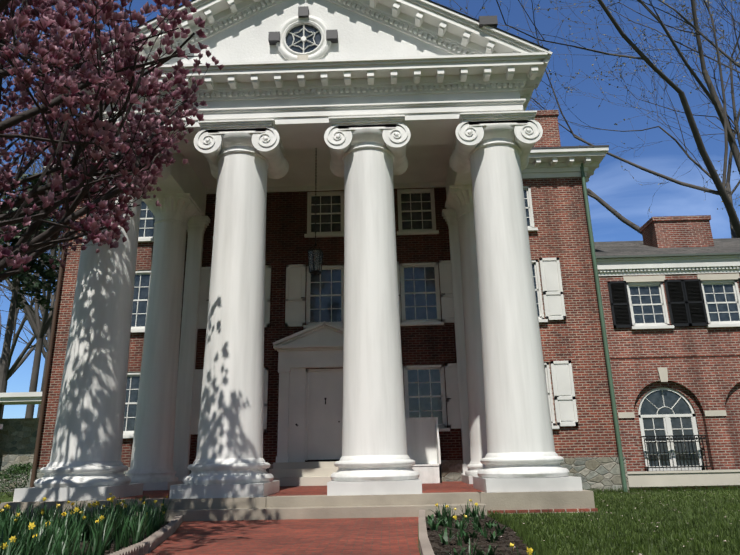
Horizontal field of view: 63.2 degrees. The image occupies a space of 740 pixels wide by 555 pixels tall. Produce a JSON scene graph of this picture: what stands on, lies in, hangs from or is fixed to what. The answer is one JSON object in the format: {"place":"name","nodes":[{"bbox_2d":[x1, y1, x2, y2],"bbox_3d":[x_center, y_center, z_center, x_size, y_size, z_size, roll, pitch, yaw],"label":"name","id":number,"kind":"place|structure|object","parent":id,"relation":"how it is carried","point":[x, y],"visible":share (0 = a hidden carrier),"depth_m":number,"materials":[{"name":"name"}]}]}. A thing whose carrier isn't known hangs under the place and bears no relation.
{"place":"outdoors","nodes":[
{"label":"outdoors","id":0,"kind":"place"},
{"bbox_2d":[0,462,32,497],"bbox_3d":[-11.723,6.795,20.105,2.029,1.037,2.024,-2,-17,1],"label":"boxwood","id":1,"kind":"object","parent":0,"point":[20,469],"depth_m":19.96,"materials":[{"name":"green plant"}]},
{"bbox_2d":[0,163,63,417],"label":"conifer","id":2,"kind":"object","parent":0,"point":[30,285],"depth_m":26.57,"materials":[{"name":"green plant"}]},
{"bbox_2d":[182,144,452,193],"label":"portico ceiling","id":3,"kind":"structure","parent":0,"point":[428,166],"depth_m":17.91,"materials":[{"name":"white paint"}]},
{"bbox_2d":[315,148,316,242],"bbox_3d":[-1.429,-2.283,15.892,0.160,2.985,0.160,-2,-17,1],"label":"lantern chain","id":4,"kind":"object","parent":3,"relation":"hanging from","point":[315,194],"visible":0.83,"depth_m":15.83,"materials":[{"name":"black metal"}]},
{"bbox_2d":[0,485,739,554],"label":"lawn","id":5,"kind":"structure","parent":0,"point":[7,498],"depth_m":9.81,"materials":[{"name":"green plant"}]},
{"bbox_2d":[0,418,38,491],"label":"garden stone wall","id":6,"kind":"structure","parent":5,"relation":"on","point":[18,436],"depth_m":24.87,"materials":[{"name":"grey stone"}]},
{"bbox_2d":[0,392,41,404],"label":"porch roof edge","id":7,"kind":"object","parent":5,"relation":"on","point":[18,398],"depth_m":23.98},
{"bbox_2d":[0,0,207,282],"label":"magnolia tree branches","id":8,"kind":"object","parent":5,"relation":"on","point":[47,239],"visible":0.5,"depth_m":8.24,"materials":[{"name":"brown plant"}]},
{"bbox_2d":[0,0,224,271],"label":"tree blossoms","id":9,"kind":"object","parent":8,"relation":"attached to","point":[58,24],"visible":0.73,"depth_m":8.02,"materials":[{"name":"pink plant"}]},
{"bbox_2d":[110,510,434,554],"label":"bed edging bricks","id":10,"kind":"object","parent":5,"relation":"on","point":[149,544],"visible":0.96,"depth_m":7.03,"materials":[{"name":"beige stone"}]},
{"bbox_2d":[8,514,540,554],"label":"flower bed soil","id":11,"kind":"structure","parent":5,"relation":"on","point":[434,544],"depth_m":7.27,"materials":[{"name":"brown soil"}]},
{"bbox_2d":[145,517,419,554],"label":"walkway brick pavers","id":12,"kind":"object","parent":5,"relation":"on","point":[371,536],"visible":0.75,"depth_m":7.87,"materials":[{"name":"red brick"}]},
{"bbox_2d":[0,490,594,521],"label":"porch steps","id":13,"kind":"structure","parent":5,"relation":"on","point":[301,507],"depth_m":10.69,"materials":[{"name":"beige stone"}]},
{"bbox_2d":[118,481,483,498],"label":"brick porch floor","id":14,"kind":"structure","parent":13,"relation":"on","point":[452,486],"depth_m":12.76,"materials":[{"name":"red brick"}]},
{"bbox_2d":[13,483,142,501],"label":"column plinth","id":15,"kind":"structure","parent":14,"relation":"on","point":[32,494],"depth_m":11.04,"materials":[{"name":"stone"}]},
{"bbox_2d":[34,124,170,487],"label":"ionic column","id":16,"kind":"structure","parent":15,"relation":"on","point":[86,450],"depth_m":12.10,"materials":[{"name":"white paint"}]},
{"bbox_2d":[143,480,183,490],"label":"column plinth","id":17,"kind":"structure","parent":14,"relation":"on","point":[156,486],"depth_m":14.59,"materials":[{"name":"stone"}]},
{"bbox_2d":[125,193,203,482],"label":"column","id":18,"kind":"structure","parent":17,"relation":"on","point":[152,449],"depth_m":15.92,"materials":[{"name":"white paint"}]},
{"bbox_2d":[169,480,279,498],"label":"column plinth","id":19,"kind":"structure","parent":14,"relation":"on","point":[182,491],"depth_m":10.98,"materials":[{"name":"stone"}]},
{"bbox_2d":[183,119,288,484],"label":"ionic column","id":20,"kind":"structure","parent":19,"relation":"on","point":[245,158],"depth_m":12.40,"materials":[{"name":"white paint"}]},
{"bbox_2d":[269,461,338,485],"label":"door steps","id":21,"kind":"structure","parent":14,"relation":"on","point":[302,473],"depth_m":15.71,"materials":[{"name":"beige stone"}]},
{"bbox_2d":[327,478,421,495],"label":"column plinth","id":22,"kind":"structure","parent":14,"relation":"on","point":[335,488],"depth_m":10.92,"materials":[{"name":"stone"}]},
{"bbox_2d":[405,417,441,482],"bbox_3d":[1.296,4.528,15.842,1.090,1.670,0.570,-2,-17,1],"label":"bench","id":23,"kind":"object","parent":14,"relation":"on","point":[423,443],"visible":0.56,"depth_m":16.04,"materials":[{"name":"white paint"}]},
{"bbox_2d":[462,475,472,483],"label":"column plinth","id":24,"kind":"structure","parent":14,"relation":"on","point":[467,479],"depth_m":14.70,"materials":[{"name":"stone"}]},
{"bbox_2d":[445,185,486,475],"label":"column","id":25,"kind":"structure","parent":24,"relation":"on","point":[459,199],"depth_m":15.92,"materials":[{"name":"white paint"}]},
{"bbox_2d":[473,476,582,492],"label":"column plinth","id":26,"kind":"structure","parent":14,"relation":"on","point":[567,483],"depth_m":10.87,"materials":[{"name":"stone"}]},
{"bbox_2d":[449,111,568,477],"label":"ionic column","id":27,"kind":"structure","parent":26,"relation":"on","point":[491,152],"depth_m":12.29,"materials":[{"name":"white paint"}]},
{"bbox_2d":[81,52,547,215],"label":"portico entablature","id":28,"kind":"structure","parent":27,"relation":"on","point":[301,102],"depth_m":13.52,"materials":[{"name":"white wood"}]},
{"bbox_2d":[54,0,552,97],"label":"pediment","id":29,"kind":"structure","parent":28,"relation":"on","point":[360,36],"depth_m":14.09,"materials":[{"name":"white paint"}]},
{"bbox_2d":[297,55,307,59],"bbox_3d":[-1.538,-4.947,13.820,0.240,0.260,0.170,-2,-17,1],"label":"keystone","id":30,"kind":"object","parent":29,"relation":"attached to","point":[302,57],"depth_m":13.76,"materials":[{"name":"stone"}]},
{"bbox_2d":[268,6,337,44],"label":"keystones","id":31,"kind":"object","parent":29,"relation":"attached to","point":[303,12],"depth_m":13.96,"materials":[{"name":"grey stone"}]},
{"bbox_2d":[276,15,330,60],"bbox_3d":[-1.550,-5.579,14.047,1.320,1.320,0.100,-2,-17,1],"label":"round window frame","id":32,"kind":"object","parent":29,"relation":"attached to","point":[320,51],"visible":0.94,"depth_m":14.03,"materials":[{"name":"white wood"}]},
{"bbox_2d":[286,25,320,52],"bbox_3d":[-1.549,-5.566,14.089,0.860,0.860,0.001,-2,-17,1],"label":"oculus glass","id":33,"kind":"object","parent":32,"relation":"in","point":[289,39],"visible":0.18,"depth_m":14.09,"materials":[{"name":"glass"}]},
{"bbox_2d":[109,0,548,50],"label":"portico roof","id":34,"kind":"structure","parent":29,"relation":"on","point":[491,21],"depth_m":13.41,"materials":[{"name":"grey"}]},
{"bbox_2d":[308,243,322,275],"bbox_3d":[-1.391,-0.457,15.341,0.398,0.870,0.405,-2,-17,1],"label":"lantern frame","id":35,"kind":"object","parent":28,"relation":"hanging from","point":[315,272],"visible":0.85,"depth_m":15.26,"materials":[{"name":"black metal"}]},
{"bbox_2d":[309,250,321,271],"bbox_3d":[-1.390,-0.395,15.322,0.363,0.560,0.371,-2,-17,1],"label":"lantern glass","id":36,"kind":"object","parent":35,"relation":"in","point":[315,257],"visible":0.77,"depth_m":15.33,"materials":[{"name":"clear glass"}]},
{"bbox_2d":[28,456,629,491],"bbox_3d":[-1.085,7.181,21.054,16.280,1.400,10.040,-2,-17,1],"label":"stone foundation","id":37,"kind":"object","parent":5,"relation":"on","point":[597,472],"visible":0.14,"depth_m":16.25,"materials":[{"name":"stone"}]},
{"bbox_2d":[37,177,622,468],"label":"block brick walls","id":38,"kind":"structure","parent":37,"relation":"on","point":[575,337],"depth_m":17.65,"materials":[{"name":"red brick"}]},
{"bbox_2d":[30,225,68,486],"bbox_3d":[-9.301,1.500,17.674,0.105,9.650,0.110,-2,-17,1],"label":"downspout","id":39,"kind":"object","parent":38,"relation":"attached to","point":[43,401],"visible":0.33,"depth_m":17.27,"materials":[{"name":"green metal"}]},
{"bbox_2d":[273,321,343,462],"bbox_3d":[-1.266,3.192,16.923,2.959,3.915,0.460,-2,-17,1],"label":"door surround","id":40,"kind":"object","parent":38,"relation":"attached to","point":[316,432],"visible":0.75,"depth_m":17.02,"materials":[{"name":"white wood"}]},
{"bbox_2d":[173,209,470,480],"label":"pilasters","id":41,"kind":"object","parent":38,"relation":"attached to","point":[197,227],"visible":0.56,"depth_m":17.37,"materials":[{"name":"white paint"}]},
{"bbox_2d":[123,186,558,437],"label":"window frames","id":42,"kind":"structure","parent":38,"relation":"attached to","point":[405,322],"depth_m":17.95,"materials":[{"name":"white wood"}]},
{"bbox_2d":[123,190,545,430],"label":"window panes","id":43,"kind":"structure","parent":42,"relation":"attached to","point":[323,303],"depth_m":17.96,"materials":[{"name":"clear glass"}]},
{"bbox_2d":[190,257,578,433],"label":"window shutters","id":44,"kind":"object","parent":38,"relation":"attached to","point":[561,371],"visible":0.21,"depth_m":17.57,"materials":[{"name":"white wood"}]},
{"bbox_2d":[437,0,739,237],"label":"tree branches","id":45,"kind":"object","parent":5,"relation":"on","point":[724,193],"visible":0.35,"depth_m":33.96,"materials":[{"name":"brown plant"}]},
{"bbox_2d":[450,0,739,212],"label":"buds","id":46,"kind":"object","parent":45,"relation":"attached to","point":[654,56],"visible":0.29,"depth_m":42.59,"materials":[{"name":"brown plant"}]},
{"bbox_2d":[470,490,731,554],"bbox_3d":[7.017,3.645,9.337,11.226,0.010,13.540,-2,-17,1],"label":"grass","id":47,"kind":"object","parent":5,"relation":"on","point":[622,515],"visible":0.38,"depth_m":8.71,"materials":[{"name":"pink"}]},
{"bbox_2d":[580,163,627,491],"bbox_3d":[6.691,1.077,17.383,0.105,9.650,0.110,-2,-17,1],"label":"downspout","id":48,"kind":"object","parent":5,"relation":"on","point":[614,409],"visible":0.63,"depth_m":17.18,"materials":[{"name":"green metal"}]},
{"bbox_2d":[526,0,739,160],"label":"tree branches","id":49,"kind":"object","parent":5,"relation":"on","point":[706,38],"visible":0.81,"depth_m":36.29,"materials":[{"name":"brown plant"}]},
{"bbox_2d":[521,0,739,161],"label":"buds","id":50,"kind":"object","parent":49,"relation":"attached to","point":[644,49],"visible":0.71,"depth_m":38.44,"materials":[{"name":"brown plant"}]},
{"bbox_2d":[599,273,739,490],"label":"wing brick walls","id":51,"kind":"structure","parent":5,"relation":"on","point":[701,364],"depth_m":17.25,"materials":[{"name":"red brick"}]},
{"bbox_2d":[596,255,739,275],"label":"cornice","id":52,"kind":"structure","parent":51,"relation":"attached to","point":[668,265],"depth_m":18.07,"materials":[{"name":"white wood"}]},
{"bbox_2d":[596,252,739,258],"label":"wing gutter","id":53,"kind":"object","parent":52,"relation":"attached to","point":[666,255],"depth_m":18.02,"materials":[{"name":"green metal"}]},
{"bbox_2d":[607,278,739,327],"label":"window shutters","id":54,"kind":"object","parent":51,"relation":"attached to","point":[686,302],"visible":0.98,"depth_m":17.78,"materials":[{"name":"black wood"}]},
{"bbox_2d":[640,435,710,467],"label":"iron balconettes","id":55,"kind":"object","parent":51,"relation":"attached to","point":[673,441],"visible":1,"depth_m":16.54,"materials":[{"name":"black metal"}]},
{"bbox_2d":[618,273,739,486],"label":"stone trim","id":56,"kind":"structure","parent":51,"relation":"attached to","point":[681,478],"depth_m":16.35,"materials":[{"name":"beige stone"}]},
{"bbox_2d":[659,387,704,470],"bbox_3d":[19.785,3.768,21.061,25.700,6.100,7.550,-2,-17,1],"label":"dark wing interior","id":57,"kind":"object","parent":51,"relation":"in","point":[697,429],"depth_m":17.21,"materials":[{"name":"black"}]},
{"bbox_2d":[626,280,739,470],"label":"wing window frames","id":58,"kind":"structure","parent":51,"relation":"in","point":[668,429],"depth_m":17.52,"materials":[{"name":"white wood"}]},
{"bbox_2d":[629,284,739,465],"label":"window glass","id":59,"kind":"object","parent":58,"relation":"in","point":[671,399],"visible":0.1,"depth_m":17.24,"materials":[{"name":"clear glass"}]},
{"bbox_2d":[0,0,739,418],"label":"sky","id":60,"kind":"structure","parent":0,"point":[616,186],"materials":[{"name":"blue"}]},
{"bbox_2d":[324,115,419,481],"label":"ionic column","id":61,"kind":"structure","parent":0,"point":[369,160],"depth_m":12.33,"materials":[{"name":"white paint"}]},
{"bbox_2d":[488,508,597,513],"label":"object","id":62,"kind":"structure","parent":0,"point":[550,510],"depth_m":10.58,"materials":[{"name":"beige stone"}]},
{"bbox_2d":[594,238,739,255],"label":"roof","id":63,"kind":"structure","parent":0,"point":[721,245],"depth_m":19.65,"materials":[{"name":"grey"}]},
{"bbox_2d":[639,215,713,247],"bbox_3d":[10.526,-0.719,20.436,1.950,2.500,1.100,-2,-17,1],"label":"chimney","id":64,"kind":"object","parent":63,"relation":"on","point":[674,231],"visible":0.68,"depth_m":20.19,"materials":[{"name":"red brick"}]},
{"bbox_3d":[-1.180,2.550,22.578,15.600,8.350,9.200,-2,-17,1],"label":"dark interior","id":65,"kind":"object","parent":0,"visible":0},
{"bbox_2d":[44,147,608,189],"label":"cornice","id":66,"kind":"structure","parent":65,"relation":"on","point":[556,163],"depth_m":18.68,"materials":[{"name":"white wood"}]},
{"bbox_2d":[78,145,608,161],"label":"roof cornice","id":67,"kind":"structure","parent":66,"relation":"on","point":[567,147],"depth_m":18.38,"materials":[{"name":"grey"}]},
{"bbox_2d":[532,110,560,146],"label":"block chimneys","id":68,"kind":"object","parent":66,"relation":"on","point":[547,120],"visible":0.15,"depth_m":21.29,"materials":[{"name":"brick"}]},
{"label":"raised garden lawn","id":69,"kind":"structure","parent":0,"visible":0},
{"bbox_2d":[0,227,46,345],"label":"tree branches","id":70,"kind":"object","parent":69,"relation":"on","point":[29,331],"visible":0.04,"depth_m":68.87,"materials":[{"name":"brown plant"}]},
{"bbox_2d":[0,250,60,418],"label":"tree branches","id":71,"kind":"object","parent":69,"relation":"on","point":[18,363],"visible":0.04,"depth_m":63.01,"materials":[{"name":"brown plant"}]},
{"bbox_2d":[5,116,57,274],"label":"tree branches","id":72,"kind":"object","parent":69,"relation":"on","point":[56,273],"visible":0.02,"depth_m":39.33,"materials":[{"name":"brown plant"}]},
{"bbox_2d":[6,159,57,357],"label":"tree branches","id":73,"kind":"object","parent":69,"relation":"on","point":[43,349],"depth_m":56.84,"materials":[{"name":"brown plant"}]},
{"bbox_2d":[0,59,64,342],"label":"tree branches","id":74,"kind":"object","parent":69,"relation":"on","point":[32,311],"depth_m":43.30,"materials":[{"name":"brown plant"}]},
{"bbox_2d":[6,80,65,325],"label":"tree branches","id":75,"kind":"object","parent":69,"relation":"on","point":[59,253],"depth_m":48.61,"materials":[{"name":"brown plant"}]},
{"bbox_2d":[0,91,78,417],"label":"tree branches","id":76,"kind":"object","parent":69,"relation":"on","point":[46,345],"visible":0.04,"depth_m":38.10,"materials":[{"name":"brown plant"}]},
{"bbox_2d":[0,6,136,417],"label":"tree branches","id":77,"kind":"object","parent":69,"relation":"on","point":[41,329],"visible":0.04,"depth_m":32.62,"materials":[{"name":"brown plant"}]}
]}

